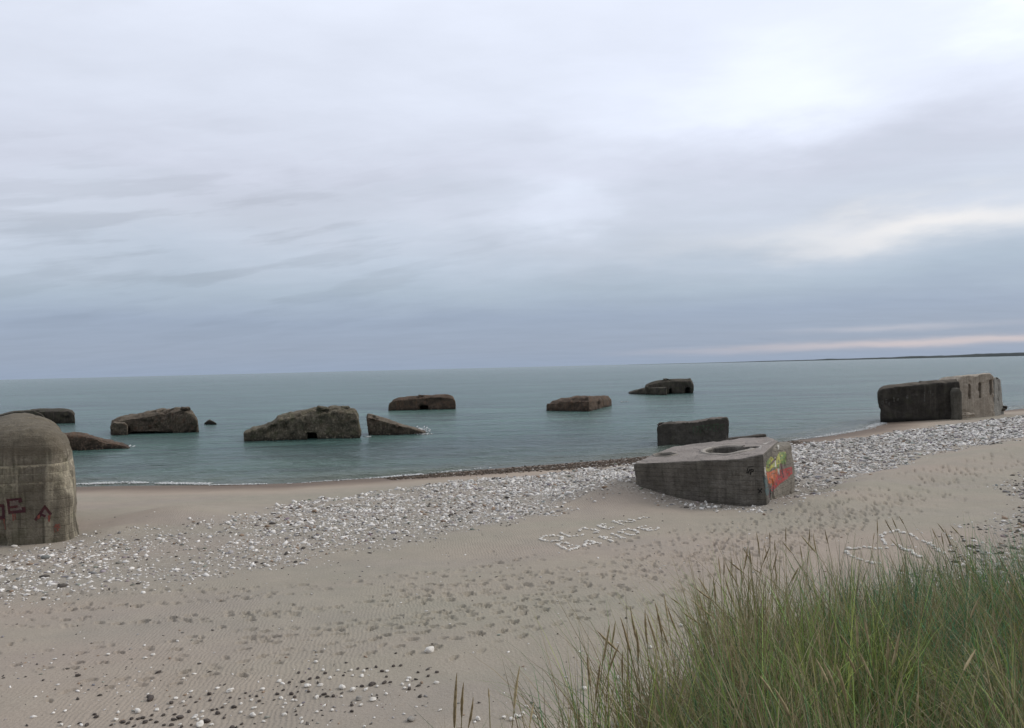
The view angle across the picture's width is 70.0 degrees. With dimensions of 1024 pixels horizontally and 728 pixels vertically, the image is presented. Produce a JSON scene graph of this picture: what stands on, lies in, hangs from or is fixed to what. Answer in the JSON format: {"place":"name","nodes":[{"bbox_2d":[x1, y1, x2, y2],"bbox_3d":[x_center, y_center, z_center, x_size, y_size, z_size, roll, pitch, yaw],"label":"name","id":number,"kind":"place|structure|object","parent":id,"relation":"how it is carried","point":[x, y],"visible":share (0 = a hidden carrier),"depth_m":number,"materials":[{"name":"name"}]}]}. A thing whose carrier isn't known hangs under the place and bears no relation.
{"place":"outdoors","nodes":[
{"label":"outdoors","id":0,"kind":"place"},
{"bbox_2d":[0,409,1023,727],"bbox_3d":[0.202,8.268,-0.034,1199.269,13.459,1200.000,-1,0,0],"label":"beach","id":1,"kind":"structure","parent":0,"point":[480,595],"depth_m":24.78,"materials":[{"name":"beige sand"}]},
{"bbox_2d":[0,413,78,545],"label":"graffiti bunker","id":2,"kind":"object","parent":1,"relation":"on","point":[38,501],"visible":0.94,"depth_m":33.78,"materials":[{"name":"concrete"}]},
{"bbox_2d":[147,695,153,701],"bbox_3d":[-7.898,7.311,15.968,0.139,0.130,0.214,-1,-1,-7],"label":"dark stone","id":3,"kind":"object","parent":1,"relation":"on","point":[150,698],"visible":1,"depth_m":15.92,"materials":[{"name":"grey stone"}]},
{"bbox_2d":[196,720,203,727],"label":"white stone","id":4,"kind":"object","parent":1,"relation":"on","point":[200,723],"visible":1,"depth_m":14.60,"materials":[{"name":"white stone"}]},
{"bbox_2d":[226,688,233,692],"bbox_3d":[-6.277,7.274,16.265,0.120,0.111,0.185,-12,-6,43],"label":"white stone","id":5,"kind":"object","parent":1,"relation":"on","point":[229,690],"visible":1,"depth_m":16.23,"materials":[{"name":"white stone"}]},
{"bbox_2d":[407,716,414,721],"bbox_3d":[-2.030,7.130,14.687,0.163,0.100,0.179,12,-8,-8],"label":"grey stone","id":6,"kind":"object","parent":1,"relation":"on","point":[410,718],"visible":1,"depth_m":14.65,"materials":[{"name":"grey stone"}]},
{"bbox_2d":[424,646,433,652],"bbox_3d":[-2.079,7.224,18.490,0.203,0.178,0.267,10,5,43],"label":"white stone","id":7,"kind":"object","parent":1,"relation":"on","point":[429,649],"visible":1,"depth_m":18.41,"materials":[{"name":"white stone"}]},
{"bbox_2d":[453,674,456,727],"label":"grass stalk","id":8,"kind":"object","parent":1,"relation":"on","point":[454,706],"depth_m":2.18,"materials":[{"name":"plant"}]},
{"bbox_2d":[460,682,463,727],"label":"grass stalk","id":9,"kind":"object","parent":1,"relation":"on","point":[461,702],"depth_m":2.21,"materials":[{"name":"plant"}]},
{"bbox_2d":[468,699,473,727],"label":"grass stalk","id":10,"kind":"object","parent":1,"relation":"on","point":[470,716],"depth_m":2.29,"materials":[{"name":"plant"}]},
{"bbox_2d":[488,688,490,727],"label":"grass stalk","id":11,"kind":"object","parent":1,"relation":"on","point":[489,706],"depth_m":2.11,"materials":[{"name":"plant"}]},
{"bbox_2d":[1,510,1018,727],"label":"pebbles","id":12,"kind":"object","parent":1,"relation":"on","point":[266,717],"visible":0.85,"depth_m":16.93,"materials":[{"name":"grey stone"}]},
{"bbox_2d":[0,415,1023,609],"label":"shingle","id":13,"kind":"object","parent":1,"relation":"on","point":[974,429],"visible":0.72,"depth_m":43.28,"materials":[{"name":"grey gravel"}]},
{"bbox_2d":[512,667,519,727],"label":"grass stalk","id":14,"kind":"object","parent":1,"relation":"on","point":[515,693],"depth_m":2.16,"materials":[{"name":"plant"}]},
{"bbox_2d":[529,703,533,727],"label":"grass stalk","id":15,"kind":"object","parent":1,"relation":"on","point":[531,714],"depth_m":2.35,"materials":[{"name":"plant"}]},
{"bbox_2d":[587,656,594,727],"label":"grass stalk","id":16,"kind":"object","parent":1,"relation":"on","point":[589,677],"depth_m":2.50,"materials":[{"name":"plant"}]},
{"bbox_2d":[593,661,600,714],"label":"grass stalk","id":17,"kind":"object","parent":1,"relation":"on","point":[597,682],"depth_m":2.60,"materials":[{"name":"plant"}]},
{"bbox_2d":[595,625,609,726],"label":"grass stalk","id":18,"kind":"object","parent":1,"relation":"on","point":[605,648],"depth_m":2.62,"materials":[{"name":"plant"}]},
{"bbox_2d":[593,645,618,727],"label":"grass stalk","id":19,"kind":"object","parent":1,"relation":"on","point":[614,654],"depth_m":2.82,"materials":[{"name":"plant"}]},
{"bbox_2d":[604,621,615,727],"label":"grass stalk","id":20,"kind":"object","parent":1,"relation":"on","point":[609,661],"depth_m":2.73,"materials":[{"name":"plant"}]},
{"bbox_2d":[621,651,622,722],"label":"grass stalk","id":21,"kind":"object","parent":1,"relation":"on","point":[622,679],"depth_m":2.98,"materials":[{"name":"plant"}]},
{"bbox_2d":[597,631,658,720],"bbox_3d":[0.510,1.431,2.887,0.360,0.804,0.010,-1,0,-17],"label":"grass stalk","id":22,"kind":"object","parent":1,"relation":"on","point":[604,638],"depth_m":2.86,"materials":[{"name":"plant"}]},
{"bbox_2d":[620,617,643,723],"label":"grass stalk","id":23,"kind":"object","parent":1,"relation":"on","point":[631,658],"depth_m":3.04,"materials":[{"name":"plant"}]},
{"bbox_2d":[623,628,644,726],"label":"grass stalk","id":24,"kind":"object","parent":1,"relation":"on","point":[627,642],"depth_m":2.81,"materials":[{"name":"plant"}]},
{"bbox_2d":[636,629,641,726],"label":"grass stalk","id":25,"kind":"object","parent":1,"relation":"on","point":[637,640],"depth_m":3.04,"materials":[{"name":"plant"}]},
{"bbox_2d":[630,606,650,725],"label":"grass stalk","id":26,"kind":"object","parent":1,"relation":"on","point":[633,626],"depth_m":3.08,"materials":[{"name":"plant"}]},
{"bbox_2d":[644,612,650,705],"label":"grass stalk","id":27,"kind":"object","parent":1,"relation":"on","point":[645,624],"depth_m":3.15,"materials":[{"name":"plant"}]},
{"bbox_2d":[646,613,670,704],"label":"grass stalk","id":28,"kind":"object","parent":1,"relation":"on","point":[654,638],"depth_m":3.31,"materials":[{"name":"plant"}]},
{"bbox_2d":[655,603,674,727],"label":"grass stalk","id":29,"kind":"object","parent":1,"relation":"on","point":[659,622],"depth_m":3.08,"materials":[{"name":"plant"}]},
{"bbox_2d":[664,595,679,725],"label":"grass stalk","id":30,"kind":"object","parent":1,"relation":"on","point":[670,636],"depth_m":3.28,"materials":[{"name":"plant"}]},
{"bbox_2d":[661,625,684,720],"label":"grass stalk","id":31,"kind":"object","parent":1,"relation":"on","point":[669,651],"depth_m":3.43,"materials":[{"name":"plant"}]},
{"bbox_2d":[667,606,699,725],"bbox_3d":[0.805,1.515,3.356,0.160,0.802,0.009,-1,0,8],"label":"grass stalk","id":32,"kind":"object","parent":1,"relation":"on","point":[678,636],"depth_m":3.36,"materials":[{"name":"plant"}]},
{"bbox_2d":[671,598,725,672],"bbox_3d":[0.933,1.481,3.441,0.380,0.796,0.006,-1,0,-13],"label":"grass stalk","id":33,"kind":"object","parent":1,"relation":"on","point":[697,622],"depth_m":3.43,"materials":[{"name":"plant"}]},
{"bbox_2d":[681,611,732,658],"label":"grass stalk","id":34,"kind":"object","parent":1,"relation":"on","point":[698,622],"depth_m":3.76,"materials":[{"name":"plant"}]},
{"bbox_2d":[699,593,715,710],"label":"grass stalk","id":35,"kind":"object","parent":1,"relation":"on","point":[704,621],"depth_m":3.57,"materials":[{"name":"plant"}]},
{"bbox_2d":[394,517,1023,727],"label":"dune grass","id":36,"kind":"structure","parent":1,"relation":"on","point":[930,626],"depth_m":3.31,"materials":[{"name":"green plant"}]},
{"bbox_2d":[634,434,794,505],"bbox_3d":[12.741,6.600,43.378,7.402,4.035,11.822,-2,0,29],"label":"gun platform bunker","id":37,"kind":"object","parent":1,"relation":"on","point":[755,470],"visible":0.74,"depth_m":39.06,"materials":[{"name":"concrete"}]},
{"bbox_2d":[713,578,719,649],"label":"grass stalk","id":38,"kind":"object","parent":1,"relation":"on","point":[715,599],"depth_m":3.80,"materials":[{"name":"plant"}]},
{"bbox_2d":[698,578,742,691],"bbox_3d":[1.078,1.501,3.703,0.247,0.817,0.008,-2,0,24],"label":"grass stalk","id":39,"kind":"object","parent":1,"relation":"on","point":[718,614],"depth_m":3.71,"materials":[{"name":"plant"}]},
{"bbox_2d":[718,557,726,662],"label":"grass stalk","id":40,"kind":"object","parent":1,"relation":"on","point":[721,591],"depth_m":3.80,"materials":[{"name":"plant"}]},
{"bbox_2d":[695,587,749,657],"bbox_3d":[1.175,1.555,3.929,0.434,0.769,0.010,-1,0,-20],"label":"grass stalk","id":41,"kind":"object","parent":1,"relation":"on","point":[712,600],"depth_m":3.88,"materials":[{"name":"plant"}]},
{"bbox_2d":[692,600,761,689],"bbox_3d":[1.126,1.546,3.711,0.406,0.685,0.009,-1,0,11],"label":"grass stalk","id":42,"kind":"object","parent":1,"relation":"on","point":[705,611],"depth_m":3.73,"materials":[{"name":"plant"}]},
{"bbox_2d":[726,565,753,620],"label":"grass stalk","id":43,"kind":"object","parent":1,"relation":"on","point":[738,586],"depth_m":4.08,"materials":[{"name":"plant"}]},
{"bbox_2d":[738,546,747,625],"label":"grass stalk","id":44,"kind":"object","parent":1,"relation":"on","point":[742,578],"depth_m":4.21,"materials":[{"name":"plant"}]},
{"bbox_2d":[729,561,776,618],"bbox_3d":[1.544,1.593,4.500,0.404,0.769,0.009,-1,0,6],"label":"grass stalk","id":45,"kind":"object","parent":1,"relation":"on","point":[745,574],"depth_m":4.51,"materials":[{"name":"plant"}]},
{"bbox_2d":[750,547,769,614],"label":"grass stalk","id":46,"kind":"object","parent":1,"relation":"on","point":[760,570],"depth_m":4.62,"materials":[{"name":"plant"}]},
{"bbox_2d":[756,533,765,613],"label":"grass stalk","id":47,"kind":"object","parent":1,"relation":"on","point":[760,563],"depth_m":4.73,"materials":[{"name":"plant"}]},
{"bbox_2d":[769,532,772,605],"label":"grass stalk","id":48,"kind":"object","parent":1,"relation":"on","point":[770,560],"depth_m":4.70,"materials":[{"name":"plant"}]},
{"bbox_2d":[759,675,791,727],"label":"grass stalk","id":49,"kind":"object","parent":1,"relation":"on","point":[767,685],"depth_m":1.88,"materials":[{"name":"plant"}]},
{"bbox_2d":[774,688,795,727],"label":"grass stalk","id":50,"kind":"object","parent":1,"relation":"on","point":[783,704],"depth_m":1.77,"materials":[{"name":"plant"}]},
{"bbox_2d":[772,568,797,649],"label":"grass stalk","id":51,"kind":"object","parent":1,"relation":"on","point":[784,596],"depth_m":3.88,"materials":[{"name":"plant"}]},
{"bbox_2d":[587,592,1003,725],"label":"dead grass","id":52,"kind":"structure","parent":1,"relation":"on","point":[767,683],"depth_m":3.88,"materials":[{"name":"beige plant"}]},
{"bbox_2d":[813,535,822,599],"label":"grass stalk","id":53,"kind":"object","parent":1,"relation":"on","point":[817,558],"depth_m":5.13,"materials":[{"name":"plant"}]},
{"bbox_2d":[802,537,841,601],"bbox_3d":[2.183,1.603,5.048,0.349,0.848,0.011,-1,0,5],"label":"grass stalk","id":54,"kind":"object","parent":1,"relation":"on","point":[810,546],"depth_m":5.05,"materials":[{"name":"plant"}]},
{"bbox_2d":[825,531,835,590],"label":"grass stalk","id":55,"kind":"object","parent":1,"relation":"on","point":[829,550],"depth_m":5.13,"materials":[{"name":"plant"}]},
{"bbox_2d":[815,657,846,727],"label":"grass stalk","id":56,"kind":"object","parent":1,"relation":"on","point":[823,673],"depth_m":2.04,"materials":[{"name":"plant"}]},
{"bbox_2d":[823,661,849,727],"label":"grass stalk","id":57,"kind":"object","parent":1,"relation":"on","point":[831,678],"depth_m":2.02,"materials":[{"name":"plant"}]},
{"bbox_2d":[836,664,852,727],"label":"grass stalk","id":58,"kind":"object","parent":1,"relation":"on","point":[842,685],"depth_m":2.02,"materials":[{"name":"plant"}]},
{"bbox_2d":[856,618,859,724],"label":"grass stalk","id":59,"kind":"object","parent":1,"relation":"on","point":[857,640],"depth_m":2.60,"materials":[{"name":"plant"}]},
{"bbox_2d":[845,652,874,727],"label":"grass stalk","id":60,"kind":"object","parent":1,"relation":"on","point":[851,663],"depth_m":2.16,"materials":[{"name":"plant"}]},
{"bbox_2d":[840,634,882,727],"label":"grass stalk","id":61,"kind":"object","parent":1,"relation":"on","point":[846,643],"depth_m":2.37,"materials":[{"name":"plant"}]},
{"bbox_2d":[864,618,881,727],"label":"grass stalk","id":62,"kind":"object","parent":1,"relation":"on","point":[867,635],"depth_m":2.58,"materials":[{"name":"plant"}]},
{"bbox_2d":[860,653,889,727],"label":"grass stalk","id":63,"kind":"object","parent":1,"relation":"on","point":[866,668],"depth_m":2.12,"materials":[{"name":"plant"}]},
{"bbox_2d":[877,521,879,594],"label":"grass stalk","id":64,"kind":"object","parent":1,"relation":"on","point":[877,541],"depth_m":5.16,"materials":[{"name":"plant"}]},
{"bbox_2d":[885,634,888,727],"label":"grass stalk","id":65,"kind":"object","parent":1,"relation":"on","point":[887,651],"depth_m":2.35,"materials":[{"name":"plant"}]},
{"bbox_2d":[882,631,899,725],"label":"grass stalk","id":66,"kind":"object","parent":1,"relation":"on","point":[895,650],"depth_m":2.40,"materials":[{"name":"plant"}]},
{"bbox_2d":[913,692,918,727],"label":"grass stalk","id":67,"kind":"object","parent":1,"relation":"on","point":[917,697],"depth_m":1.72,"materials":[{"name":"plant"}]},
{"bbox_2d":[877,373,1006,422],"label":"spit bunker","id":68,"kind":"object","parent":1,"relation":"on","point":[963,396],"visible":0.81,"depth_m":100.27,"materials":[{"name":"concrete"}]},
{"bbox_2d":[941,649,975,727],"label":"grass stalk","id":69,"kind":"object","parent":1,"relation":"on","point":[968,661],"depth_m":2.11,"materials":[{"name":"plant"}]},
{"bbox_2d":[897,472,1023,586],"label":"gravel","id":70,"kind":"structure","parent":1,"relation":"on","point":[1007,522],"depth_m":28.93,"materials":[{"name":"grey gravel"}]},
{"bbox_2d":[945,595,980,727],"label":"grass stalk","id":71,"kind":"object","parent":1,"relation":"on","point":[974,608],"depth_m":3.01,"materials":[{"name":"plant"}]},
{"bbox_2d":[0,356,1023,486],"bbox_3d":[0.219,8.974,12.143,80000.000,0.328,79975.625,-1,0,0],"label":"sea water","id":72,"kind":"structure","parent":0,"point":[500,417],"depth_m":152.72,"materials":[{"name":"liquid"}]},
{"bbox_2d":[0,408,74,422],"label":"sunken bunker","id":73,"kind":"object","parent":72,"relation":"in","point":[60,415],"visible":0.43,"depth_m":145.04,"materials":[{"name":"concrete"}]},
{"bbox_2d":[65,432,129,449],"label":"sunken bunker","id":74,"kind":"object","parent":72,"relation":"in","point":[81,441],"visible":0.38,"depth_m":90.39,"materials":[{"name":"concrete"}]},
{"bbox_2d":[110,407,198,434],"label":"sunken bunker","id":75,"kind":"object","parent":72,"relation":"in","point":[178,420],"visible":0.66,"depth_m":114.29,"materials":[{"name":"concrete"}]},
{"bbox_2d":[204,419,216,424],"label":"sea rock","id":76,"kind":"object","parent":72,"relation":"in","point":[210,422],"visible":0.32,"depth_m":131.56,"materials":[{"name":"stone"}]},
{"bbox_2d":[243,405,361,441],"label":"sunken bunker","id":77,"kind":"object","parent":72,"relation":"in","point":[324,422],"visible":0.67,"depth_m":97.98,"materials":[{"name":"concrete"}]},
{"bbox_2d":[366,413,425,434],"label":"broken slab","id":78,"kind":"structure","parent":72,"relation":"in","point":[377,425],"depth_m":101.70,"materials":[{"name":"concrete"}]},
{"bbox_2d":[388,394,455,410],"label":"sunken bunker","id":79,"kind":"object","parent":72,"relation":"in","point":[435,401],"visible":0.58,"depth_m":161.60,"materials":[{"name":"concrete"}]},
{"bbox_2d":[76,401,886,485],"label":"sea foam","id":80,"kind":"object","parent":72,"relation":"on","point":[826,435],"visible":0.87,"depth_m":61.63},
{"bbox_2d":[546,395,611,410],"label":"sunken bunker","id":81,"kind":"object","parent":72,"relation":"in","point":[582,403],"visible":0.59,"depth_m":145.25,"materials":[{"name":"concrete"}]},
{"bbox_2d":[628,378,693,394],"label":"sunken bunker","id":82,"kind":"object","parent":72,"relation":"in","point":[665,386],"visible":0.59,"depth_m":214.25,"materials":[{"name":"concrete"}]},
{"bbox_2d":[657,417,728,445],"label":"tilted block","id":83,"kind":"structure","parent":72,"relation":"in","point":[714,429],"depth_m":79.74,"materials":[{"name":"concrete"}]},
{"bbox_2d":[0,0,1023,379],"label":"sky","id":84,"kind":"structure","parent":0,"point":[188,187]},
{"bbox_2d":[385,441,809,480],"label":"wet gravel","id":85,"kind":"structure","parent":0,"point":[596,464],"depth_m":62.38,"materials":[{"name":"grey gravel"}]},
{"bbox_2d":[639,352,1023,364],"bbox_3d":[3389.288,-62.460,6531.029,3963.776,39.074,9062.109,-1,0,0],"label":"headland","id":86,"kind":"structure","parent":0,"point":[982,355],"depth_m":5353.76,"materials":[{"name":"grey"}]}
]}

